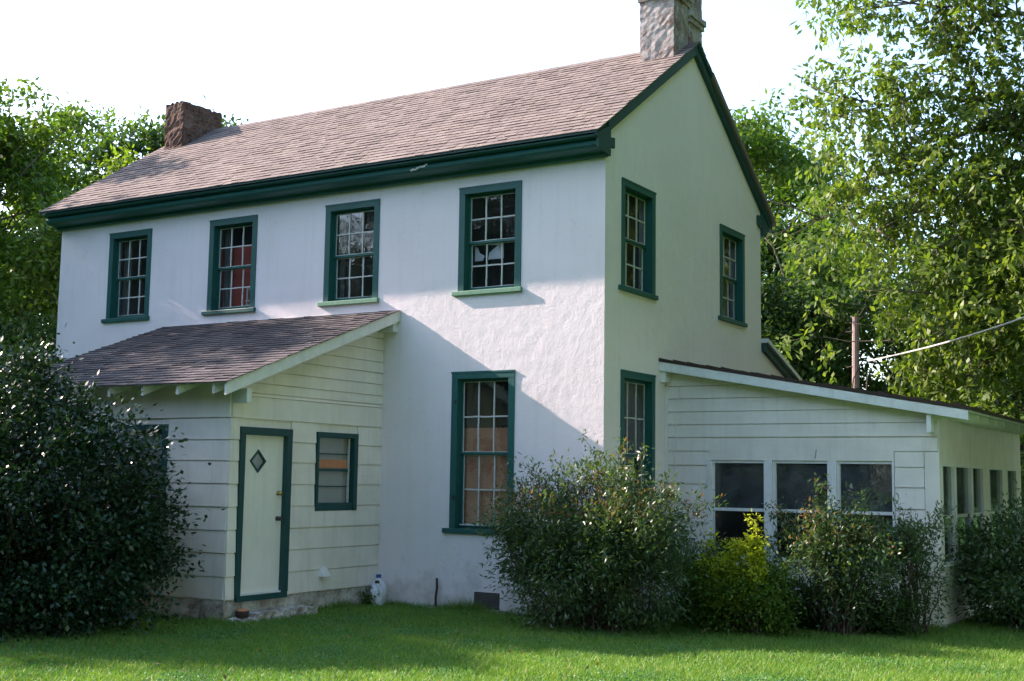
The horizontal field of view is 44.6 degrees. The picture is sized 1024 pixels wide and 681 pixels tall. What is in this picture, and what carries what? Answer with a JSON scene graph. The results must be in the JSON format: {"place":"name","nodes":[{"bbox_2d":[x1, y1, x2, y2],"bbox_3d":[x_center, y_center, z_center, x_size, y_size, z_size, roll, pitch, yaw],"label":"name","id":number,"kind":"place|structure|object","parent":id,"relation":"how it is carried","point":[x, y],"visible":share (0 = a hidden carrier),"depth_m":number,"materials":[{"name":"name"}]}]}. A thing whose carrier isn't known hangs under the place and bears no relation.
{"place":"outdoors","nodes":[
{"label":"outdoors","id":0,"kind":"place"},
{"bbox_2d":[2,608,1001,680],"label":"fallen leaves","id":1,"kind":"object","parent":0,"point":[597,663],"visible":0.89,"depth_m":13.32,"materials":[{"name":"plant"}]},
{"bbox_2d":[0,596,1023,680],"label":"lawn ground","id":2,"kind":"structure","parent":0,"point":[279,670],"depth_m":13.39,"materials":[{"name":"green plant"}]},
{"bbox_2d":[0,295,58,420],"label":"tree","id":3,"kind":"object","parent":2,"relation":"on","point":[52,328],"visible":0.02,"depth_m":24.88,"materials":[{"name":"green plant"}]},
{"bbox_2d":[0,175,98,367],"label":"tree","id":4,"kind":"object","parent":2,"relation":"on","point":[47,279],"visible":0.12,"depth_m":27.15,"materials":[{"name":"green plant"}]},
{"bbox_2d":[0,39,110,336],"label":"tree","id":5,"kind":"object","parent":2,"relation":"on","point":[14,152],"visible":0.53,"depth_m":31.74,"materials":[{"name":"green plant"}]},
{"bbox_2d":[0,95,165,363],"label":"tree","id":6,"kind":"object","parent":2,"relation":"on","point":[109,131],"visible":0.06,"depth_m":39.06,"materials":[{"name":"green plant"}]},
{"bbox_2d":[0,317,224,644],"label":"holly bush","id":7,"kind":"object","parent":2,"relation":"on","point":[48,573],"visible":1,"depth_m":14.57,"materials":[{"name":"green plant"}]},
{"bbox_2d":[86,142,160,178],"bbox_3d":[-8.873,0.085,32.739,6.161,11.152,6.823,5,-8,-34],"label":"tree","id":8,"kind":"object","parent":2,"relation":"on","point":[116,163],"depth_m":32.95,"materials":[{"name":"green plant"}]},
{"bbox_2d":[57,94,249,187],"bbox_3d":[-10.759,-0.687,40.655,8.065,14.414,7.489,2,-6,-12],"label":"tree","id":9,"kind":"object","parent":2,"relation":"on","point":[153,145],"visible":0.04,"depth_m":38.38,"materials":[{"name":"green plant"}]},
{"bbox_2d":[223,617,261,622],"bbox_3d":[-3.433,3.597,15.927,0.346,0.144,0.441,-3,-7,31],"label":"stone","id":10,"kind":"object","parent":2,"relation":"on","point":[248,619],"visible":0.4,"depth_m":15.83,"materials":[{"name":"grey stone"}]},
{"bbox_2d":[235,609,248,617],"bbox_3d":[-3.457,3.494,15.978,0.176,0.108,0.173,-3,-7,31],"label":"pot","id":11,"kind":"object","parent":10,"relation":"on","point":[241,613],"visible":1,"depth_m":15.91,"materials":[{"name":"ceramic"}]},
{"bbox_2d":[248,605,317,620],"bbox_3d":[-3.089,3.653,16.529,0.356,0.229,1.185,-3,-7,31],"label":"door step","id":12,"kind":"object","parent":2,"relation":"on","point":[272,612],"depth_m":16.43,"materials":[{"name":"grey stone"}]},
{"bbox_2d":[359,586,377,605],"bbox_3d":[-2.083,3.738,18.168,0.389,0.334,0.286,-3,-7,31],"label":"weed","id":13,"kind":"object","parent":2,"relation":"on","point":[365,600],"visible":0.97,"depth_m":18.13,"materials":[{"name":"green plant"}]},
{"bbox_2d":[369,580,383,605],"bbox_3d":[-1.976,3.692,18.230,0.216,0.362,0.212,-3,-7,31],"label":"plastic jug","id":14,"kind":"object","parent":2,"relation":"on","point":[377,589],"visible":0.91,"depth_m":18.15,"materials":[{"name":"grey plastic"}]},
{"bbox_2d":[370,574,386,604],"bbox_3d":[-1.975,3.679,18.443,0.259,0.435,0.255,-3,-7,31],"label":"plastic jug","id":15,"kind":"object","parent":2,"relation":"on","point":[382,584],"visible":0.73,"depth_m":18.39,"materials":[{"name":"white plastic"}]},
{"bbox_2d":[426,578,437,608],"bbox_3d":[-1.138,3.667,17.976,0.160,0.481,0.100,-3,-7,31],"label":"iron stake","id":16,"kind":"object","parent":2,"relation":"on","point":[436,590],"visible":0.75,"depth_m":17.95,"materials":[{"name":"black metal"}]},
{"bbox_2d":[5,0,1023,628],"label":"farmhouse","id":17,"kind":"object","parent":2,"relation":"on","point":[351,350],"visible":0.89,"depth_m":18.42,"materials":[{"name":"paint"}]},
{"bbox_2d":[101,228,152,322],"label":"window","id":18,"kind":"structure","parent":17,"relation":"in","point":[113,286],"depth_m":22.34,"materials":[{"name":"green paint"}]},
{"bbox_2d":[116,424,168,508],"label":"window","id":19,"kind":"structure","parent":17,"relation":"in","point":[162,432],"depth_m":16.92,"materials":[{"name":"green paint"}]},
{"bbox_2d":[201,214,257,315],"bbox_3d":[-4.641,-1.241,20.953,1.195,1.624,0.330,-3,-7,31],"label":"window","id":20,"kind":"structure","parent":17,"relation":"in","point":[214,289],"depth_m":21.03,"materials":[{"name":"green paint"}]},
{"bbox_2d":[233,426,292,602],"bbox_3d":[-3.341,2.300,16.616,0.160,2.265,1.000,-3,-7,31],"label":"door","id":21,"kind":"structure","parent":17,"relation":"in","point":[262,530],"depth_m":16.65,"materials":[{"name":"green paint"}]},
{"bbox_2d":[314,432,358,510],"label":"window","id":22,"kind":"structure","parent":17,"relation":"in","point":[336,465],"depth_m":18.03,"materials":[{"name":"green paint"}]},
{"bbox_2d":[317,198,379,306],"bbox_3d":[-2.475,-1.354,19.631,1.195,1.624,0.330,-3,-7,31],"label":"window","id":23,"kind":"structure","parent":17,"relation":"in","point":[331,258],"depth_m":19.70,"materials":[{"name":"green paint"}]},
{"bbox_2d":[442,370,514,534],"bbox_3d":[-0.419,1.632,17.964,1.210,2.384,0.260,-3,-7,31],"label":"window","id":24,"kind":"structure","parent":17,"relation":"in","point":[476,454],"depth_m":18.05,"materials":[{"name":"green paint"}]},
{"bbox_2d":[451,180,522,296],"bbox_3d":[-0.309,-1.473,18.261,1.195,1.624,0.250,-3,-7,31],"label":"window","id":25,"kind":"structure","parent":17,"relation":"in","point":[465,266],"depth_m":18.33,"materials":[{"name":"green paint"}]},
{"bbox_2d":[620,369,655,537],"bbox_3d":[1.731,1.617,17.765,0.205,2.334,1.235,-3,-7,31],"label":"window","id":26,"kind":"structure","parent":17,"relation":"in","point":[648,381],"depth_m":18.15,"materials":[{"name":"green paint"}]},
{"bbox_2d":[618,177,658,300],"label":"window","id":27,"kind":"structure","parent":17,"relation":"in","point":[648,248],"depth_m":18.42,"materials":[{"name":"green paint"}]},
{"bbox_2d":[718,223,747,327],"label":"window","id":28,"kind":"structure","parent":17,"relation":"in","point":[738,238],"depth_m":21.54,"materials":[{"name":"green paint"}]},
{"bbox_2d":[711,460,763,557],"bbox_3d":[3.259,2.431,17.933,0.808,1.400,0.130,-3,-7,31],"label":"window","id":29,"kind":"structure","parent":17,"relation":"in","point":[731,521],"depth_m":17.98,"materials":[{"name":"white paint"}]},
{"bbox_2d":[773,461,828,561],"bbox_3d":[4.049,2.389,17.451,0.795,1.400,0.130,-3,-7,31],"label":"window","id":30,"kind":"structure","parent":17,"relation":"in","point":[779,527],"depth_m":17.54,"materials":[{"name":"white paint"}]},
{"bbox_2d":[837,461,892,564],"bbox_3d":[4.818,2.349,16.981,0.760,1.400,0.130,-3,-7,31],"label":"window","id":31,"kind":"structure","parent":17,"relation":"in","point":[889,515],"depth_m":17.00,"materials":[{"name":"white paint"}]},
{"bbox_2d":[942,463,958,566],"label":"window","id":32,"kind":"structure","parent":17,"relation":"in","point":[949,467],"depth_m":17.08,"materials":[{"name":"white paint"}]},
{"bbox_2d":[955,464,971,562],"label":"window","id":33,"kind":"structure","parent":17,"relation":"in","point":[964,518],"depth_m":18.02,"materials":[{"name":"white paint"}]},
{"bbox_2d":[972,466,984,553],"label":"window","id":34,"kind":"structure","parent":17,"relation":"in","point":[979,471],"depth_m":18.81,"materials":[{"name":"white paint"}]},
{"bbox_2d":[989,467,1003,551],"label":"window","id":35,"kind":"structure","parent":17,"relation":"in","point":[999,481],"depth_m":20.12,"materials":[{"name":"white paint"}]},
{"bbox_2d":[1007,468,1017,521],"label":"window","id":36,"kind":"structure","parent":17,"relation":"in","point":[1013,486],"depth_m":21.20,"materials":[{"name":"white paint"}]},
{"bbox_2d":[465,426,728,634],"bbox_3d":[0.982,2.411,15.864,3.573,2.641,2.589,-3,-7,31],"label":"nandina bush","id":37,"kind":"object","parent":2,"relation":"on","point":[599,590],"visible":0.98,"depth_m":15.39,"materials":[{"name":"green plant"}]},
{"bbox_2d":[653,530,731,625],"bbox_3d":[2.438,3.191,16.996,1.544,1.353,1.585,5,-8,-35],"label":"dark shrub","id":38,"kind":"object","parent":2,"relation":"on","point":[693,549],"visible":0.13,"depth_m":16.76,"materials":[{"name":"green plant"}]},
{"bbox_2d":[691,526,760,632],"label":"privet shoots","id":39,"kind":"object","parent":2,"relation":"on","point":[733,557],"visible":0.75,"depth_m":15.50,"materials":[{"name":"green plant"}]},
{"bbox_2d":[668,541,810,636],"bbox_3d":[2.854,3.109,15.642,2.077,1.215,1.717,-3,-7,31],"label":"green shrub","id":40,"kind":"object","parent":2,"relation":"on","point":[772,593],"visible":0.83,"depth_m":15.37,"materials":[{"name":"green plant"}]},
{"bbox_2d":[735,508,773,634],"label":"privet shoots","id":41,"kind":"object","parent":2,"relation":"on","point":[754,558],"visible":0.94,"depth_m":15.28,"materials":[{"name":"green plant"}]},
{"bbox_2d":[729,82,898,338],"bbox_3d":[8.608,-0.701,41.437,7.986,15.130,8.085,3,-7,-20],"label":"tree","id":42,"kind":"object","parent":2,"relation":"on","point":[767,149],"visible":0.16,"depth_m":39.99,"materials":[{"name":"green plant"}]},
{"bbox_2d":[751,472,918,636],"bbox_3d":[4.069,2.685,15.621,1.707,2.053,2.243,4,-7,-30],"label":"nandina bush","id":43,"kind":"object","parent":2,"relation":"on","point":[840,545],"visible":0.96,"depth_m":15.41,"materials":[{"name":"green plant"}]},
{"bbox_2d":[760,210,921,393],"bbox_3d":[6.641,0.732,31.955,7.772,10.146,7.621,-3,-7,31],"label":"tree","id":44,"kind":"object","parent":2,"relation":"on","point":[788,307],"visible":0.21,"depth_m":30.56,"materials":[{"name":"green plant"}]},
{"bbox_2d":[716,566,968,638],"bbox_3d":[4.017,3.338,16.249,3.795,0.937,1.722,-3,-7,31],"label":"shrub","id":45,"kind":"object","parent":2,"relation":"on","point":[886,624],"visible":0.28,"depth_m":15.53,"materials":[{"name":"green plant"}]},
{"bbox_2d":[846,317,859,388],"bbox_3d":[7.136,2.272,26.006,0.280,5.561,0.170,-3,-7,31],"label":"utility pole","id":46,"kind":"object","parent":2,"relation":"on","point":[855,350],"visible":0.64,"depth_m":26.14,"materials":[{"name":"wood"}]},
{"bbox_2d":[852,317,1023,389],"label":"power cable","id":47,"kind":"object","parent":46,"relation":"attached to","point":[1021,318],"visible":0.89,"depth_m":22.18,"materials":[{"name":"grey plastic"}]},
{"bbox_2d":[760,0,1023,444],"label":"pecan tree","id":48,"kind":"object","parent":2,"relation":"on","point":[985,159],"visible":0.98,"depth_m":24.66,"materials":[{"name":"green plant"}]},
{"bbox_2d":[778,166,1023,444],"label":"tree","id":49,"kind":"object","parent":2,"relation":"on","point":[886,349],"visible":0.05,"depth_m":34.59,"materials":[{"name":"green plant"}]},
{"bbox_2d":[858,493,960,635],"bbox_3d":[4.971,2.839,15.816,1.510,1.811,1.263,1,-6,2],"label":"nandina bush","id":50,"kind":"object","parent":2,"relation":"on","point":[913,547],"visible":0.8,"depth_m":15.68,"materials":[{"name":"green plant"}]},
{"bbox_2d":[885,342,1023,521],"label":"tree","id":51,"kind":"object","parent":2,"relation":"on","point":[1010,396],"visible":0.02,"depth_m":28.30,"materials":[{"name":"green plant"}]},
{"bbox_2d":[892,176,1023,411],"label":"tree","id":52,"kind":"object","parent":2,"relation":"on","point":[948,260],"depth_m":39.23,"materials":[{"name":"green plant"}]},
{"bbox_2d":[940,479,1023,632],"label":"nandina bush","id":53,"kind":"object","parent":2,"relation":"on","point":[990,578],"visible":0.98,"depth_m":16.50,"materials":[{"name":"green plant"}]},
{"bbox_2d":[0,0,1023,389],"label":"sky","id":54,"kind":"structure","parent":0,"point":[261,60],"materials":[{"name":"white"}]}
]}

